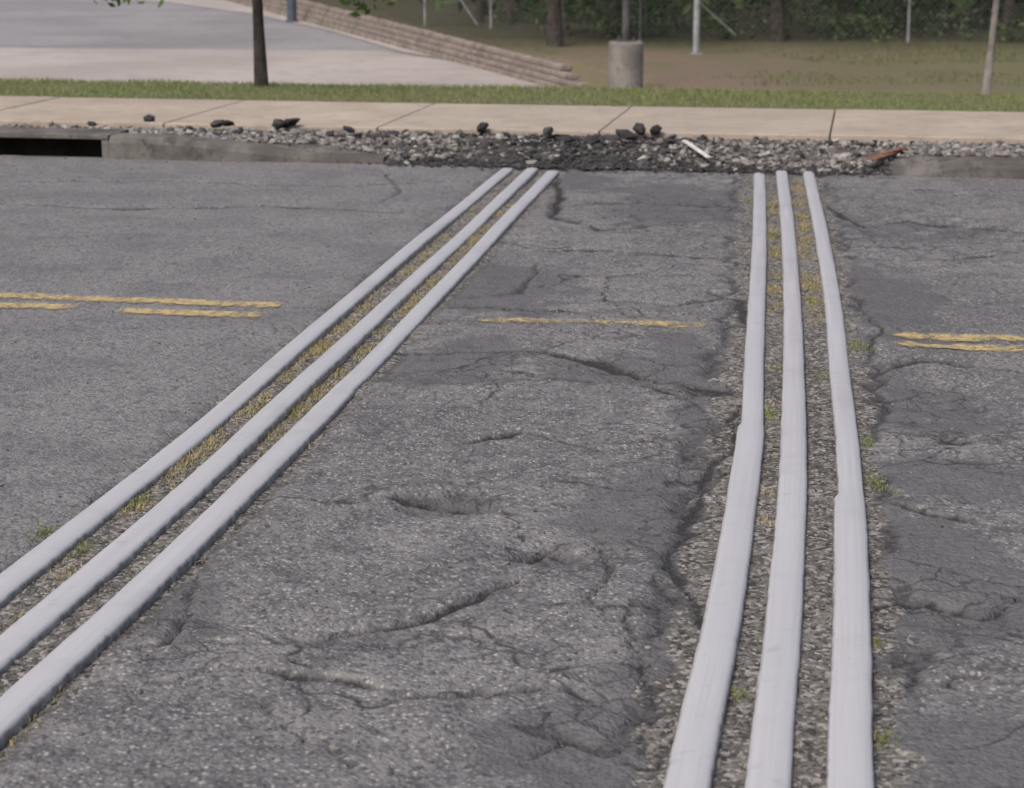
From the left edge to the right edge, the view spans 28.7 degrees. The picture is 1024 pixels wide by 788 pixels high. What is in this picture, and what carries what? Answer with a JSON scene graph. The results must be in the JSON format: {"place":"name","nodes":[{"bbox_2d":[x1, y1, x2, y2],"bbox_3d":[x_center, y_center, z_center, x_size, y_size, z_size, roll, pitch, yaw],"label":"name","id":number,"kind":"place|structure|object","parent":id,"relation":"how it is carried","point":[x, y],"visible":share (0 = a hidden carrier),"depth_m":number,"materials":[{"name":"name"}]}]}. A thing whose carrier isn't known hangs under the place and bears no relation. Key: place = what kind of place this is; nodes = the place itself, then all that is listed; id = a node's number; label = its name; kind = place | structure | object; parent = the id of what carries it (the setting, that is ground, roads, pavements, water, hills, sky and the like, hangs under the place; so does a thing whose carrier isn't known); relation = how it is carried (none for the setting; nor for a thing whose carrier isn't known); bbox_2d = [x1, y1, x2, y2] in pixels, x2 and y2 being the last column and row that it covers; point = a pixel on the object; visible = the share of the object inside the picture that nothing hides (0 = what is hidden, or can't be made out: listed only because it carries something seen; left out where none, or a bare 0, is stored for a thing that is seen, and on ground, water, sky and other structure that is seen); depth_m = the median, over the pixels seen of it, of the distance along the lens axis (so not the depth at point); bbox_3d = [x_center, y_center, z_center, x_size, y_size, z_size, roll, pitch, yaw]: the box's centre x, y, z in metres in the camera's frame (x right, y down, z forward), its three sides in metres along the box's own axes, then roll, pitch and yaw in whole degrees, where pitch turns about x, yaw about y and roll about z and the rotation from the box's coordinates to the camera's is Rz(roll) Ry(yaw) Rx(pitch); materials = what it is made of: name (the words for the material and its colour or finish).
{"place":"outdoors","nodes":[
{"label":"outdoors","id":0,"kind":"place"},
{"bbox_2d":[0,181,824,759],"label":"dry track grass","id":1,"kind":"structure","parent":0,"point":[322,345],"depth_m":6.36,"materials":[{"name":"plant"}]},
{"bbox_2d":[0,155,1023,787],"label":"road","id":2,"kind":"structure","parent":0,"point":[422,621],"depth_m":4.95,"materials":[{"name":"grey asphalt"}]},
{"bbox_2d":[0,302,74,308],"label":"yellow lane marking","id":3,"kind":"object","parent":2,"relation":"on","point":[44,305],"visible":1,"depth_m":7.00,"materials":[{"name":"paint"}]},
{"bbox_2d":[0,292,283,306],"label":"yellow lane marking","id":4,"kind":"object","parent":2,"relation":"on","point":[176,301],"visible":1,"depth_m":7.10,"materials":[{"name":"paint"}]},
{"bbox_2d":[117,307,259,317],"bbox_3d":[-1.103,-0.280,6.879,0.580,0.002,0.120,3,14,11],"label":"yellow lane marking","id":5,"kind":"object","parent":2,"relation":"on","point":[183,312],"visible":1,"depth_m":6.88,"materials":[{"name":"paint"}]},
{"bbox_2d":[0,168,512,608],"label":"steel rail","id":6,"kind":"object","parent":2,"relation":"on","point":[24,571],"visible":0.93,"depth_m":5.31,"materials":[{"name":"silver metal"}]},
{"bbox_2d":[0,168,537,675],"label":"steel rail","id":7,"kind":"object","parent":2,"relation":"on","point":[44,618],"visible":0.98,"depth_m":4.86,"materials":[{"name":"silver metal"}]},
{"bbox_2d":[0,171,558,748],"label":"steel rail","id":8,"kind":"object","parent":2,"relation":"on","point":[36,689],"visible":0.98,"depth_m":4.41,"materials":[{"name":"silver metal"}]},
{"bbox_2d":[15,199,901,753],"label":"green track grass","id":9,"kind":"structure","parent":2,"relation":"on","point":[873,481],"depth_m":4.63,"materials":[{"name":"green plant"}]},
{"bbox_2d":[0,172,1022,787],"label":"track bed pebbles","id":10,"kind":"object","parent":2,"relation":"on","point":[650,750],"visible":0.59,"depth_m":4.32,"materials":[{"name":"grey gravel"}]},
{"bbox_2d":[0,158,1023,783],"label":"loose road grit","id":11,"kind":"object","parent":2,"relation":"on","point":[42,766],"visible":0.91,"depth_m":6.37,"materials":[{"name":"grey gravel"}]},
{"bbox_2d":[479,317,704,326],"bbox_3d":[0.263,-0.241,6.700,0.840,0.017,0.110,3,14,11],"label":"yellow lane marking","id":12,"kind":"object","parent":2,"relation":"on","point":[663,323],"visible":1,"depth_m":6.69,"materials":[{"name":"paint"}]},
{"bbox_2d":[663,173,766,787],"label":"steel rail","id":13,"kind":"object","parent":2,"relation":"on","point":[694,750],"visible":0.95,"depth_m":4.09,"materials":[{"name":"silver metal"}]},
{"bbox_2d":[744,170,806,787],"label":"steel rail","id":14,"kind":"object","parent":2,"relation":"on","point":[770,757],"visible":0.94,"depth_m":4.14,"materials":[{"name":"silver metal"}]},
{"bbox_2d":[803,171,874,787],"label":"steel rail","id":15,"kind":"object","parent":2,"relation":"on","point":[849,762],"visible":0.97,"depth_m":4.07,"materials":[{"name":"silver metal"}]},
{"bbox_2d":[885,156,1023,178],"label":"kerb","id":16,"kind":"structure","parent":2,"relation":"on","point":[997,167],"depth_m":10.53,"materials":[{"name":"concrete"}]},
{"bbox_2d":[894,332,1023,341],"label":"yellow lane marking","id":17,"kind":"object","parent":2,"relation":"on","point":[962,337],"visible":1,"depth_m":6.47,"materials":[{"name":"paint"}]},
{"bbox_2d":[897,340,1023,351],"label":"yellow lane marking","id":18,"kind":"object","parent":2,"relation":"on","point":[957,346],"visible":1,"depth_m":6.32,"materials":[{"name":"paint"}]},
{"bbox_2d":[0,0,1023,173],"bbox_3d":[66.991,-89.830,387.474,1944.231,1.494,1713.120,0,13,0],"label":"ground","id":19,"kind":"structure","parent":0,"point":[668,64],"depth_m":33.15,"materials":[{"name":"green plant"}]},
{"bbox_2d":[0,0,451,61],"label":"parking lot","id":20,"kind":"structure","parent":19,"relation":"on","point":[100,24],"depth_m":49.67,"materials":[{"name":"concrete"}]},
{"bbox_2d":[93,0,394,87],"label":"young tree","id":21,"kind":"object","parent":19,"relation":"on","point":[260,68],"visible":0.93,"depth_m":14.77,"materials":[{"name":"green plant"}]},
{"bbox_2d":[0,48,544,88],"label":"concrete apron","id":22,"kind":"object","parent":19,"relation":"on","point":[325,67],"visible":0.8,"depth_m":36.70,"materials":[{"name":"grey concrete"}]},
{"bbox_2d":[141,0,434,56],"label":"concrete apron","id":23,"kind":"object","parent":19,"relation":"on","point":[225,5],"visible":0.83,"depth_m":59.08,"materials":[{"name":"grey concrete"}]},
{"bbox_2d":[285,0,298,22],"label":"bollard","id":24,"kind":"object","parent":23,"relation":"on","point":[291,11],"visible":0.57,"depth_m":52.95,"materials":[{"name":"grey metal"}]},
{"bbox_2d":[227,0,587,88],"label":"timber retaining wall","id":25,"kind":"structure","parent":19,"relation":"on","point":[475,52],"depth_m":39.70,"materials":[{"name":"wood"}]},
{"bbox_2d":[475,0,483,22],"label":"broadleaf tree","id":26,"kind":"object","parent":19,"relation":"on","point":[480,10],"visible":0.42,"depth_m":43.24,"materials":[{"name":"brown plant"}]},
{"bbox_2d":[0,121,1023,174],"bbox_3d":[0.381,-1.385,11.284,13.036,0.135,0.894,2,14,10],"label":"gravel","id":27,"kind":"structure","parent":19,"relation":"on","point":[937,147],"depth_m":11.26,"materials":[{"name":"grey gravel"}]},
{"bbox_2d":[0,127,388,163],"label":"kerb with storm drain inlet","id":28,"kind":"structure","parent":27,"relation":"on","point":[86,142],"depth_m":11.29,"materials":[{"name":"concrete"}]},
{"bbox_2d":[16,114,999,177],"bbox_3d":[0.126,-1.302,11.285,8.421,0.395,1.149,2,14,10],"label":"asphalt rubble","id":29,"kind":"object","parent":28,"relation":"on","point":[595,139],"visible":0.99,"depth_m":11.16,"materials":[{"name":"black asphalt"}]},
{"bbox_2d":[682,140,709,157],"bbox_3d":[1.020,-1.361,11.092,0.026,0.050,0.474,-3,14,-11],"label":"white board scrap","id":30,"kind":"object","parent":27,"relation":"on","point":[697,149],"visible":1,"depth_m":11.07,"materials":[{"name":"white wood"}]},
{"bbox_2d":[864,147,907,160],"bbox_3d":[2.033,-1.301,10.782,0.098,0.042,0.440,9,16,32],"label":"rusty metal scrap","id":31,"kind":"object","parent":27,"relation":"on","point":[883,154],"visible":1,"depth_m":10.76,"materials":[{"name":"brown metal"}]},
{"bbox_2d":[546,0,562,46],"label":"broadleaf tree","id":32,"kind":"object","parent":19,"relation":"on","point":[554,34],"visible":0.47,"depth_m":35.95,"materials":[{"name":"brown plant"}]},
{"bbox_2d":[608,0,643,90],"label":"light pole","id":33,"kind":"object","parent":19,"relation":"on","point":[625,60],"visible":0.91,"depth_m":27.77,"materials":[{"name":"concrete"}]},
{"bbox_2d":[636,1,642,27],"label":"broadleaf tree","id":34,"kind":"object","parent":19,"relation":"on","point":[642,14],"visible":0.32,"depth_m":41.28,"materials":[{"name":"brown plant"}]},
{"bbox_2d":[690,0,701,53],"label":"galvanised post","id":35,"kind":"object","parent":19,"relation":"on","point":[696,30],"visible":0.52,"depth_m":33.90,"materials":[{"name":"metal"}]},
{"bbox_2d":[392,0,1023,42],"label":"woodland undergrowth","id":36,"kind":"object","parent":19,"relation":"on","point":[731,5],"visible":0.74,"depth_m":40.50,"materials":[{"name":"green plant"}]},
{"bbox_2d":[424,0,1023,41],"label":"chain link fence","id":37,"kind":"object","parent":19,"relation":"on","point":[719,20],"visible":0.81,"depth_m":37.48,"materials":[{"name":"metal"}]},
{"bbox_2d":[769,0,784,41],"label":"broadleaf tree","id":38,"kind":"object","parent":19,"relation":"on","point":[777,26],"visible":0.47,"depth_m":37.15,"materials":[{"name":"brown plant"}]},
{"bbox_2d":[845,0,851,31],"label":"broadleaf tree","id":39,"kind":"object","parent":19,"relation":"on","point":[849,2],"visible":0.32,"depth_m":40.53,"materials":[{"name":"brown plant"}]},
{"bbox_2d":[897,0,907,30],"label":"broadleaf tree","id":40,"kind":"object","parent":19,"relation":"on","point":[899,19],"visible":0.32,"depth_m":41.27,"materials":[{"name":"brown plant"}]},
{"bbox_2d":[981,0,999,94],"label":"young tree","id":41,"kind":"object","parent":19,"relation":"on","point":[987,78],"visible":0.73,"depth_m":14.53,"materials":[{"name":"brown plant"}]},
{"bbox_2d":[1001,0,1014,39],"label":"broadleaf tree","id":42,"kind":"object","parent":19,"relation":"on","point":[1008,13],"visible":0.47,"depth_m":38.42,"materials":[{"name":"brown plant"}]},
{"bbox_2d":[0,96,1023,143],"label":"sidewalk","id":43,"kind":"structure","parent":0,"point":[859,125],"depth_m":12.40,"materials":[{"name":"concrete"}]},
{"bbox_2d":[0,76,1023,111],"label":"verge grass","id":44,"kind":"structure","parent":0,"point":[165,84],"depth_m":14.16,"materials":[{"name":"green plant"}]},
{"bbox_2d":[497,39,1023,90],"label":"bank grass","id":45,"kind":"structure","parent":0,"point":[915,61],"depth_m":33.02,"materials":[{"name":"green plant"}]}
]}

